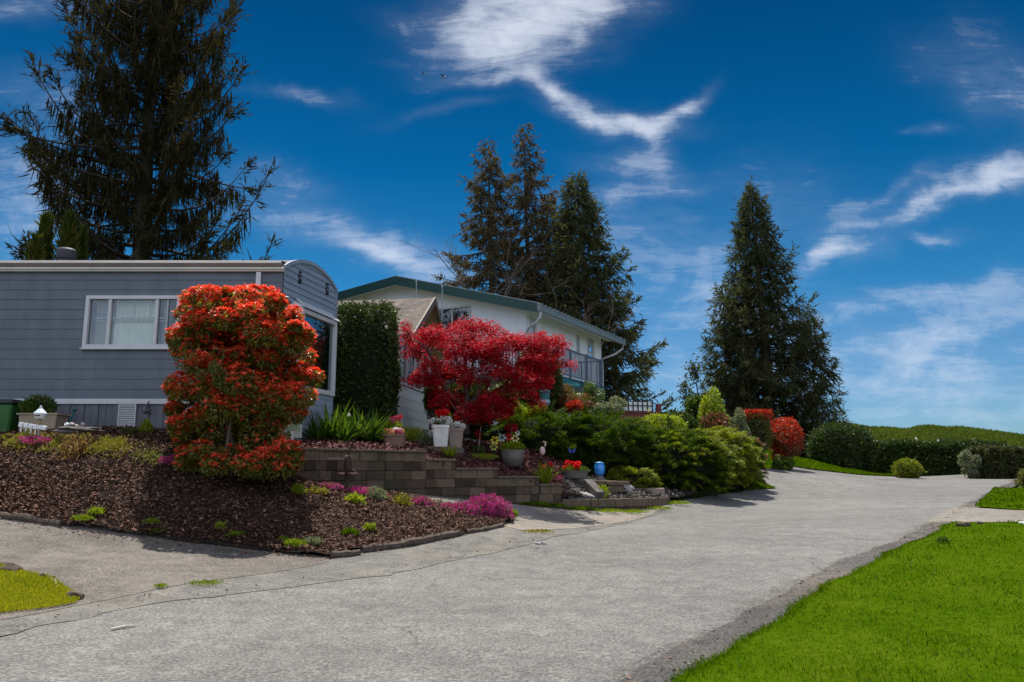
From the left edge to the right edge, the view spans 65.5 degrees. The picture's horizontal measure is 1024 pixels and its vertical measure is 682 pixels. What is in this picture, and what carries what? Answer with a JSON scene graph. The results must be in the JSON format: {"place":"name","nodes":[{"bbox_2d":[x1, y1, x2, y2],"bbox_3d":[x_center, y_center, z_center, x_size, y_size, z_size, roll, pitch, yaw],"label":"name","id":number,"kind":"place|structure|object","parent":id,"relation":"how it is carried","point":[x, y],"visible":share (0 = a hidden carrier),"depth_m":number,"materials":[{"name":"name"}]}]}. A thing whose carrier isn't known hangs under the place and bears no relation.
{"place":"outdoors","nodes":[
{"label":"outdoors","id":0,"kind":"place"},
{"bbox_2d":[0,518,329,619],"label":"driveway","id":1,"kind":"structure","parent":0,"point":[95,567],"depth_m":10.07,"materials":[{"name":"concrete"}]},
{"bbox_2d":[0,517,510,560],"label":"spilled bark","id":2,"kind":"object","parent":1,"relation":"on","point":[221,543],"visible":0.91,"depth_m":11.02,"materials":[{"name":"brown wood"}]},
{"bbox_2d":[0,424,515,554],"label":"bark mulch","id":3,"kind":"object","parent":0,"point":[336,496],"visible":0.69,"depth_m":12.35,"materials":[{"name":"brown wood"}]},
{"bbox_2d":[0,512,63,526],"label":"timber edging","id":4,"kind":"object","parent":3,"relation":"on","point":[30,518],"visible":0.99,"depth_m":11.17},
{"bbox_2d":[12,433,51,445],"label":"heather","id":5,"kind":"object","parent":3,"relation":"on","point":[42,439],"visible":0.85,"depth_m":13.52,"materials":[{"name":"pink plant"}]},
{"bbox_2d":[16,393,70,430],"bbox_3d":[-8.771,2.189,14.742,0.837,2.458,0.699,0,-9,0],"label":"box planter","id":6,"kind":"object","parent":3,"relation":"on","point":[54,420],"visible":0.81,"depth_m":14.70,"materials":[{"name":"green plant"}]},
{"bbox_2d":[0,429,139,460],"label":"ground cover","id":7,"kind":"object","parent":3,"relation":"on","point":[104,443],"visible":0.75,"depth_m":13.56,"materials":[{"name":"green plant"}]},
{"bbox_2d":[51,431,95,461],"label":"dry plant","id":8,"kind":"object","parent":3,"relation":"on","point":[73,447],"visible":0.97,"depth_m":13.26,"materials":[{"name":"yellow plant"}]},
{"bbox_2d":[51,426,104,433],"bbox_3d":[-7.475,1.538,13.738,0.885,0.133,0.274,0,-9,0],"label":"grey stone","id":9,"kind":"object","parent":3,"relation":"on","point":[69,429],"visible":0.98,"depth_m":13.66,"materials":[{"name":"grey stone"}]},
{"bbox_2d":[115,418,158,436],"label":"shrub","id":10,"kind":"object","parent":3,"relation":"on","point":[147,425],"visible":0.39,"depth_m":14.78,"materials":[{"name":"plant"}]},
{"bbox_2d":[127,443,169,466],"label":"creeping plant","id":11,"kind":"object","parent":3,"relation":"on","point":[149,457],"visible":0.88,"depth_m":13.30,"materials":[{"name":"green plant"}]},
{"bbox_2d":[160,283,325,481],"bbox_3d":[-4.602,0.626,13.678,2.988,3.624,2.645,0,-9,0],"label":"photinia bush","id":12,"kind":"object","parent":3,"relation":"on","point":[232,340],"visible":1,"depth_m":12.98,"materials":[{"name":"red plant"}]},
{"bbox_2d":[328,439,357,487],"bbox_3d":[-3.058,2.307,14.401,0.567,1.064,0.262,0,-9,0],"label":"ornament","id":13,"kind":"object","parent":3,"relation":"on","point":[348,469],"visible":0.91,"depth_m":14.36,"materials":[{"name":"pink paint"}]},
{"bbox_2d":[363,486,388,500],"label":"weed tuft","id":14,"kind":"object","parent":3,"relation":"on","point":[378,492],"visible":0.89,"depth_m":14.06,"materials":[{"name":"green plant"}]},
{"bbox_2d":[451,499,490,516],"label":"heather","id":15,"kind":"object","parent":3,"relation":"on","point":[466,505],"visible":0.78,"depth_m":14.62,"materials":[{"name":"pink plant"}]},
{"bbox_2d":[469,493,514,519],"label":"heather","id":16,"kind":"object","parent":3,"relation":"on","point":[497,506],"visible":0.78,"depth_m":14.79,"materials":[{"name":"pink plant"}]},
{"bbox_2d":[305,438,565,498],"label":"terrace","id":17,"kind":"structure","parent":0,"point":[527,470],"depth_m":19.00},
{"bbox_2d":[283,413,301,440],"bbox_3d":[-4.180,1.768,15.113,0.376,0.922,0.040,0,-9,0],"label":"garden sign","id":18,"kind":"object","parent":17,"relation":"on","point":[295,430],"visible":0.29,"depth_m":15.11,"materials":[{"name":"white paint"}]},
{"bbox_2d":[381,427,406,446],"bbox_3d":[-2.549,2.058,17.098,0.547,0.424,0.462,0,-9,0],"label":"flower pot","id":19,"kind":"object","parent":17,"relation":"on","point":[398,438],"visible":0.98,"depth_m":16.89,"materials":[{"name":"brown plastic"}]},
{"bbox_2d":[403,426,428,442],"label":"lime bush","id":20,"kind":"object","parent":17,"relation":"on","point":[415,432],"visible":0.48,"depth_m":18.36,"materials":[{"name":"green plant"}]},
{"bbox_2d":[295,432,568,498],"bbox_3d":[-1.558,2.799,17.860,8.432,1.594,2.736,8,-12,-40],"label":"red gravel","id":21,"kind":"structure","parent":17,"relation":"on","point":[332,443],"depth_m":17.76,"materials":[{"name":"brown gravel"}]},
{"bbox_2d":[302,399,406,442],"bbox_3d":[-3.545,1.771,17.200,2.739,1.125,2.452,0,-9,0],"label":"yucca","id":22,"kind":"object","parent":21,"relation":"on","point":[336,430],"visible":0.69,"depth_m":16.81,"materials":[{"name":"green plant"}]},
{"bbox_2d":[423,446,451,454],"bbox_3d":[-1.666,2.490,17.781,0.620,0.260,0.420,1,-9,-6],"label":"pedestal block","id":23,"kind":"object","parent":17,"relation":"on","point":[436,448],"depth_m":17.59,"materials":[{"name":"concrete"}]},
{"bbox_2d":[429,408,452,445],"bbox_3d":[-1.603,1.952,17.960,0.552,0.864,0.538,0,-9,0],"label":"flower pot","id":24,"kind":"object","parent":23,"relation":"on","point":[441,422],"visible":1,"depth_m":17.76,"materials":[{"name":"ceramic"}]},
{"bbox_2d":[452,447,463,456],"bbox_3d":[-1.329,2.546,18.177,0.420,0.220,0.400,-1,-9,6],"label":"pedestal block","id":25,"kind":"object","parent":17,"relation":"on","point":[461,449],"depth_m":17.98,"materials":[{"name":"stone"}]},
{"bbox_2d":[448,421,465,447],"bbox_3d":[-1.272,2.124,18.220,0.444,0.624,0.495,0,-9,0],"label":"flower pot","id":26,"kind":"object","parent":25,"relation":"on","point":[455,435],"visible":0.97,"depth_m":18.08,"materials":[{"name":"ceramic"}]},
{"bbox_2d":[397,314,577,434],"bbox_3d":[-0.675,0.748,19.860,4.627,3.160,3.573,0,-9,0],"label":"japanese maple","id":27,"kind":"object","parent":17,"relation":"on","point":[492,354],"visible":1,"depth_m":19.04,"materials":[{"name":"red plant"}]},
{"bbox_2d":[422,382,442,429],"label":"climbing shrub","id":28,"kind":"object","parent":27,"relation":"attached to","point":[430,412],"visible":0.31,"depth_m":20.48,"materials":[{"name":"green plant"}]},
{"bbox_2d":[499,440,524,466],"bbox_3d":[0.007,2.631,18.717,0.669,0.628,0.648,0,-9,0],"label":"stone pot","id":29,"kind":"object","parent":17,"relation":"on","point":[513,455],"visible":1,"depth_m":18.52,"materials":[{"name":"grey stone"}]},
{"bbox_2d":[526,461,562,483],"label":"strap leaf plant","id":30,"kind":"object","parent":17,"relation":"on","point":[546,475],"visible":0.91,"depth_m":18.64,"materials":[{"name":"green plant"}]},
{"bbox_2d":[0,466,1012,681],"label":"road","id":31,"kind":"structure","parent":0,"point":[598,605],"depth_m":7.81,"materials":[{"name":"grey asphalt"}]},
{"bbox_2d":[0,505,669,635],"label":"apron","id":32,"kind":"object","parent":31,"relation":"on","point":[375,563],"visible":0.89,"depth_m":9.81,"materials":[{"name":"concrete"}]},
{"bbox_2d":[331,549,360,558],"bbox_3d":[-2.261,2.913,10.859,0.418,0.129,0.162,6,-11,-34],"label":"timber edging","id":33,"kind":"object","parent":32,"relation":"on","point":[345,553],"visible":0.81,"depth_m":10.80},
{"bbox_2d":[605,479,1014,681],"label":"road edge wear","id":34,"kind":"object","parent":31,"relation":"on","point":[620,673],"visible":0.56,"depth_m":7.77,"materials":[{"name":"concrete"}]},
{"bbox_2d":[619,480,1017,681],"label":"road edge","id":35,"kind":"object","parent":31,"relation":"on","point":[650,671],"visible":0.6,"depth_m":7.11,"materials":[{"name":"concrete"}]},
{"bbox_2d":[627,482,1011,681],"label":"road grit","id":36,"kind":"object","parent":35,"relation":"on","point":[628,676],"visible":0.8,"depth_m":9.11,"materials":[{"name":"grey gravel"}]},
{"bbox_2d":[0,0,1023,454],"label":"sky","id":37,"kind":"structure","parent":0,"point":[885,138],"materials":[{"name":"blue"}]},
{"bbox_2d":[406,493,668,529],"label":"side driveway","id":38,"kind":"structure","parent":0,"point":[534,517],"depth_m":16.86,"materials":[{"name":"concrete"}]},
{"bbox_2d":[561,472,697,498],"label":"rockery ground","id":39,"kind":"structure","parent":0,"point":[592,478],"depth_m":19.23,"materials":[{"name":"grey gravel"}]},
{"bbox_2d":[572,478,588,480],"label":"rockery block","id":40,"kind":"structure","parent":39,"relation":"on","point":[580,479],"depth_m":19.51,"materials":[{"name":"stone"}]},
{"bbox_2d":[560,460,589,477],"bbox_3d":[1.547,3.167,19.746,0.827,0.451,0.792,0,-9,0],"label":"flower tub","id":41,"kind":"object","parent":40,"relation":"on","point":[570,469],"visible":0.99,"depth_m":19.49,"materials":[{"name":"stone"}]},
{"bbox_2d":[582,479,604,498],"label":"rockery slab","id":42,"kind":"structure","parent":39,"relation":"on","point":[590,486],"depth_m":18.94,"materials":[{"name":"grey stone"}]},
{"bbox_2d":[605,465,662,490],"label":"juniper shrub","id":43,"kind":"object","parent":39,"relation":"on","point":[635,479],"visible":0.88,"depth_m":20.30,"materials":[{"name":"green plant"}]},
{"bbox_2d":[274,461,1023,559],"bbox_3d":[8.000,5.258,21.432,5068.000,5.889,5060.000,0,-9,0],"label":"ground","id":44,"kind":"structure","parent":0,"point":[697,495],"depth_m":21.55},
{"bbox_2d":[0,399,21,431],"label":"wheelie bin","id":45,"kind":"object","parent":44,"relation":"on","point":[9,410],"visible":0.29,"depth_m":14.90,"materials":[{"name":"green plastic"}]},
{"bbox_2d":[22,230,48,259],"bbox_3d":[-12.587,-0.132,20.691,0.913,5.749,0.952,-6,-11,30],"label":"arborvitae","id":46,"kind":"object","parent":44,"relation":"on","point":[35,249],"visible":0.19,"depth_m":20.99,"materials":[{"name":"green plant"}]},
{"bbox_2d":[33,208,56,259],"bbox_3d":[-12.726,-0.426,21.329,0.964,6.535,1.023,0,-9,0],"label":"arborvitae","id":47,"kind":"object","parent":44,"relation":"on","point":[46,225],"visible":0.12,"depth_m":21.67,"materials":[{"name":"green plant"}]},
{"bbox_2d":[51,208,81,259],"bbox_3d":[-12.126,-0.433,21.360,1.117,6.558,1.064,0,-9,0],"label":"arborvitae","id":48,"kind":"object","parent":44,"relation":"on","point":[69,235],"visible":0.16,"depth_m":21.65,"materials":[{"name":"green plant"}]},
{"bbox_2d":[77,221,91,259],"bbox_3d":[-12.016,-0.245,21.829,0.730,6.339,0.746,9,-13,-43],"label":"arborvitae","id":49,"kind":"object","parent":44,"relation":"on","point":[83,236],"visible":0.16,"depth_m":22.18,"materials":[{"name":"green plant"}]},
{"bbox_2d":[0,0,284,259],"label":"spruce tree","id":50,"kind":"object","parent":44,"relation":"on","point":[164,40],"visible":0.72,"depth_m":27.30,"materials":[{"name":"green plant"}]},
{"bbox_2d":[0,247,338,443],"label":"mobile home","id":51,"kind":"object","parent":44,"relation":"on","point":[86,339],"visible":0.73,"depth_m":16.36,"materials":[{"name":"grey metal"}]},
{"bbox_2d":[79,295,180,349],"bbox_3d":[-7.752,-0.341,16.535,2.002,1.141,0.675,0,-9,0],"label":"window","id":52,"kind":"structure","parent":51,"relation":"in","point":[111,322],"depth_m":16.40,"materials":[{"name":"white glass"}]},
{"bbox_2d":[274,308,337,396],"bbox_3d":[-4.517,0.288,17.561,0.960,1.774,1.799,0,-9,0],"label":"bay window","id":53,"kind":"structure","parent":51,"relation":"in","point":[326,346],"depth_m":18.31,"materials":[{"name":"white glass"}]},
{"bbox_2d":[332,296,403,434],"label":"clipped column","id":54,"kind":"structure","parent":44,"relation":"on","point":[368,374],"depth_m":19.18,"materials":[{"name":"green plant"}]},
{"bbox_2d":[337,297,451,436],"bbox_3d":[-7.011,1.234,23.994,9.600,4.919,4.540,-1,-9,8],"label":"neighbouring mobile home","id":55,"kind":"object","parent":44,"relation":"on","point":[416,312],"visible":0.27,"depth_m":23.22,"materials":[{"name":"white"}]},
{"bbox_2d":[358,530,461,552],"bbox_3d":[-1.473,3.027,12.017,0.158,0.234,2.168,-7,-11,35],"label":"timber edging","id":56,"kind":"object","parent":44,"relation":"on","point":[407,542],"visible":0.82,"depth_m":11.87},
{"bbox_2d":[292,448,562,507],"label":"retaining wall","id":57,"kind":"structure","parent":44,"relation":"on","point":[414,472],"depth_m":16.09,"materials":[{"name":"concrete"}]},
{"bbox_2d":[440,380,495,440],"bbox_3d":[-1.260,1.925,21.955,1.887,1.960,1.346,0,-9,0],"label":"dark shrub","id":58,"kind":"object","parent":44,"relation":"on","point":[474,428],"visible":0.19,"depth_m":21.69,"materials":[{"name":"green plant"}]},
{"bbox_2d":[338,276,625,440],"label":"white house","id":59,"kind":"structure","parent":44,"relation":"on","point":[512,314],"depth_m":29.79,"materials":[{"name":"paint"}]},
{"bbox_2d":[439,305,470,335],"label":"gable window","id":60,"kind":"structure","parent":59,"relation":"in","point":[450,314],"depth_m":30.07,"materials":[{"name":"white glass"}]},
{"bbox_2d":[395,189,581,304],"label":"bare tree","id":61,"kind":"object","parent":44,"relation":"on","point":[508,279],"visible":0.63,"depth_m":42.53,"materials":[{"name":"brown plant"}]},
{"bbox_2d":[431,135,561,299],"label":"conifer tree","id":62,"kind":"object","parent":44,"relation":"on","point":[488,233],"visible":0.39,"depth_m":46.19,"materials":[{"name":"green plant"}]},
{"bbox_2d":[479,123,583,314],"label":"conifer tree","id":63,"kind":"object","parent":44,"relation":"on","point":[531,183],"visible":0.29,"depth_m":47.51,"materials":[{"name":"green plant"}]},
{"bbox_2d":[467,399,599,469],"bbox_3d":[0.605,2.610,21.875,3.748,2.147,3.320,0,-9,0],"label":"juniper shrub","id":64,"kind":"object","parent":44,"relation":"on","point":[535,431],"visible":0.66,"depth_m":21.12,"materials":[{"name":"green plant"}]},
{"bbox_2d":[516,348,565,409],"bbox_3d":[0.775,1.117,23.632,1.684,2.122,1.421,0,-9,0],"label":"globe cedar","id":65,"kind":"object","parent":44,"relation":"on","point":[557,381],"visible":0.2,"depth_m":23.18,"materials":[{"name":"green plant"}]},
{"bbox_2d":[505,191,606,347],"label":"conifer tree","id":66,"kind":"object","parent":44,"relation":"on","point":[544,258],"visible":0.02,"depth_m":49.21,"materials":[{"name":"green plant"}]},
{"bbox_2d":[547,381,594,420],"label":"bronze shrub","id":67,"kind":"object","parent":44,"relation":"on","point":[567,395],"visible":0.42,"depth_m":23.36,"materials":[{"name":"brown plant"}]},
{"bbox_2d":[520,265,646,345],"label":"bare tree","id":68,"kind":"object","parent":44,"relation":"on","point":[585,317],"visible":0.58,"depth_m":40.27,"materials":[{"name":"brown plant"}]},
{"bbox_2d":[579,380,605,412],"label":"dark shrub","id":69,"kind":"object","parent":44,"relation":"on","point":[589,391],"visible":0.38,"depth_m":25.03,"materials":[{"name":"green plant"}]},
{"bbox_2d":[532,168,677,411],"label":"conifer tree","id":70,"kind":"object","parent":44,"relation":"on","point":[577,271],"visible":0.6,"depth_m":44.13,"materials":[{"name":"green plant"}]},
{"bbox_2d":[553,404,665,480],"bbox_3d":[2.385,2.885,22.149,4.279,2.226,3.656,0,-9,0],"label":"juniper shrub","id":71,"kind":"object","parent":44,"relation":"on","point":[616,443],"visible":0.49,"depth_m":21.28,"materials":[{"name":"green plant"}]},
{"bbox_2d":[561,497,669,511],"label":"stone curb","id":72,"kind":"structure","parent":44,"relation":"on","point":[623,503],"depth_m":18.75,"materials":[{"name":"concrete"}]},
{"bbox_2d":[603,395,627,421],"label":"cream shrub","id":73,"kind":"object","parent":44,"relation":"on","point":[616,405],"visible":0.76,"depth_m":27.85,"materials":[{"name":"green plant"}]},
{"bbox_2d":[606,404,661,424],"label":"garden deck","id":74,"kind":"structure","parent":44,"relation":"on","point":[639,414],"depth_m":30.01,"materials":[{"name":"wood"}]},
{"bbox_2d":[608,398,652,411],"bbox_3d":[4.495,2.441,30.156,1.879,0.482,0.075,3,-10,-20],"label":"trellis fence","id":75,"kind":"object","parent":74,"relation":"on","point":[638,406],"visible":0.69,"depth_m":30.27,"materials":[{"name":"white paint"}]},
{"bbox_2d":[637,409,688,437],"bbox_3d":[4.571,2.617,24.560,1.703,0.991,1.754,0,-9,0],"label":"clipped mound","id":76,"kind":"object","parent":44,"relation":"on","point":[659,418],"visible":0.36,"depth_m":24.10,"materials":[{"name":"green plant"}]},
{"bbox_2d":[658,406,704,441],"bbox_3d":[5.508,2.903,26.881,1.743,1.393,1.837,4,-10,-24],"label":"clipped mound","id":77,"kind":"object","parent":44,"relation":"on","point":[692,423],"visible":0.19,"depth_m":26.55,"materials":[{"name":"green plant"}]},
{"bbox_2d":[633,414,745,496],"bbox_3d":[4.421,3.318,23.000,4.211,2.398,3.899,-5,-11,30],"label":"juniper shrub","id":78,"kind":"object","parent":44,"relation":"on","point":[682,464],"visible":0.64,"depth_m":21.98,"materials":[{"name":"green plant"}]},
{"bbox_2d":[675,349,705,410],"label":"spindly tree","id":79,"kind":"object","parent":44,"relation":"on","point":[684,386],"visible":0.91,"depth_m":40.15,"materials":[{"name":"green plant"}]},
{"bbox_2d":[681,394,702,429],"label":"columnar bush","id":80,"kind":"object","parent":44,"relation":"on","point":[692,404],"visible":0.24,"depth_m":30.71,"materials":[{"name":"green plant"}]},
{"bbox_2d":[697,386,730,428],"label":"yellow shrub","id":81,"kind":"object","parent":44,"relation":"on","point":[708,403],"visible":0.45,"depth_m":29.78,"materials":[{"name":"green plant"}]},
{"bbox_2d":[699,411,729,429],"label":"bronze shrub","id":82,"kind":"object","parent":44,"relation":"on","point":[723,421],"visible":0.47,"depth_m":29.18,"materials":[{"name":"brown plant"}]},
{"bbox_2d":[687,428,764,491],"bbox_3d":[6.534,3.695,24.917,2.844,2.016,2.585,0,-9,0],"label":"juniper shrub","id":83,"kind":"object","parent":44,"relation":"on","point":[749,450],"visible":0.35,"depth_m":24.42,"materials":[{"name":"green plant"}]},
{"bbox_2d":[728,407,750,436],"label":"pale shrub","id":84,"kind":"object","parent":44,"relation":"on","point":[739,418],"visible":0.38,"depth_m":30.23,"materials":[{"name":"green plant"}]},
{"bbox_2d":[720,425,769,489],"bbox_3d":[7.420,3.856,26.166,2.175,2.199,2.142,0,-9,0],"label":"juniper shrub","id":85,"kind":"object","parent":44,"relation":"on","point":[757,443],"visible":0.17,"depth_m":25.92,"materials":[{"name":"green plant"}]},
{"bbox_2d":[740,408,773,453],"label":"red topped hedge","id":86,"kind":"object","parent":44,"relation":"on","point":[757,422],"visible":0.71,"depth_m":32.44,"materials":[{"name":"green plant"}]},
{"bbox_2d":[689,174,853,458],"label":"cedar tree","id":87,"kind":"object","parent":44,"relation":"on","point":[746,379],"visible":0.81,"depth_m":52.59,"materials":[{"name":"green plant"}]},
{"bbox_2d":[770,454,795,470],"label":"bush","id":88,"kind":"object","parent":44,"relation":"on","point":[778,463],"visible":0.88,"depth_m":32.27,"materials":[{"name":"green plant"}]},
{"bbox_2d":[769,415,804,461],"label":"round red bush","id":89,"kind":"object","parent":44,"relation":"on","point":[786,433],"visible":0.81,"depth_m":32.97,"materials":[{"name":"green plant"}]},
{"bbox_2d":[804,420,880,471],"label":"dome hedge","id":90,"kind":"object","parent":44,"relation":"on","point":[850,446],"visible":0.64,"depth_m":41.03,"materials":[{"name":"green plant"}]},
{"bbox_2d":[890,456,927,477],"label":"round bush","id":91,"kind":"object","parent":44,"relation":"on","point":[908,468],"visible":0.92,"depth_m":37.67,"materials":[{"name":"green plant"}]},
{"bbox_2d":[803,422,1023,447],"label":"laurel bank","id":92,"kind":"structure","parent":44,"relation":"on","point":[932,432],"depth_m":50.28,"materials":[{"name":"green plant"}]},
{"bbox_2d":[870,434,1008,475],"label":"long hedge","id":93,"kind":"object","parent":44,"relation":"on","point":[937,457],"visible":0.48,"depth_m":41.29,"materials":[{"name":"green plant"}]},
{"bbox_2d":[957,448,981,478],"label":"spindly shrub","id":94,"kind":"object","parent":44,"relation":"on","point":[972,467],"visible":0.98,"depth_m":37.60,"materials":[{"name":"green plant"}]},
{"bbox_2d":[964,443,986,478],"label":"hedge column","id":95,"kind":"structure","parent":44,"relation":"on","point":[974,450],"depth_m":37.88,"materials":[{"name":"green plant"}]},
{"bbox_2d":[978,445,1001,478],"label":"hedge column","id":96,"kind":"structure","parent":44,"relation":"on","point":[989,455],"depth_m":37.53,"materials":[{"name":"green plant"}]},
{"bbox_2d":[995,443,1014,478],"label":"hedge column","id":97,"kind":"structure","parent":44,"relation":"on","point":[1005,471],"depth_m":37.20,"materials":[{"name":"green plant"}]},
{"bbox_2d":[1007,442,1023,478],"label":"hedge column","id":98,"kind":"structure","parent":44,"relation":"on","point":[1017,454],"depth_m":36.91,"materials":[{"name":"green plant"}]},
{"bbox_2d":[756,448,894,475],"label":"grass","id":99,"kind":"structure","parent":0,"point":[821,465],"depth_m":37.73,"materials":[{"name":"green plant"}]},
{"bbox_2d":[657,519,1023,681],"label":"lawn","id":100,"kind":"structure","parent":0,"point":[760,674],"depth_m":6.81,"materials":[{"name":"plant"}]},
{"bbox_2d":[867,474,968,479],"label":"cross street","id":101,"kind":"structure","parent":0,"point":[882,477],"depth_m":37.87,"materials":[{"name":"concrete"}]},
{"bbox_2d":[927,507,1023,521],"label":"driveway","id":102,"kind":"structure","parent":0,"point":[970,514],"depth_m":17.33,"materials":[{"name":"concrete"}]},
{"bbox_2d":[975,486,1023,509],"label":"lawn","id":103,"kind":"structure","parent":0,"point":[985,505],"depth_m":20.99,"materials":[{"name":"plant"}]},
{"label":"corner lawn","id":104,"kind":"structure","parent":0,"visible":0},
{"bbox_2d":[0,561,79,611],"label":"corner grass","id":105,"kind":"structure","parent":104,"relation":"on","point":[23,582],"depth_m":7.92,"materials":[{"name":"plant"}]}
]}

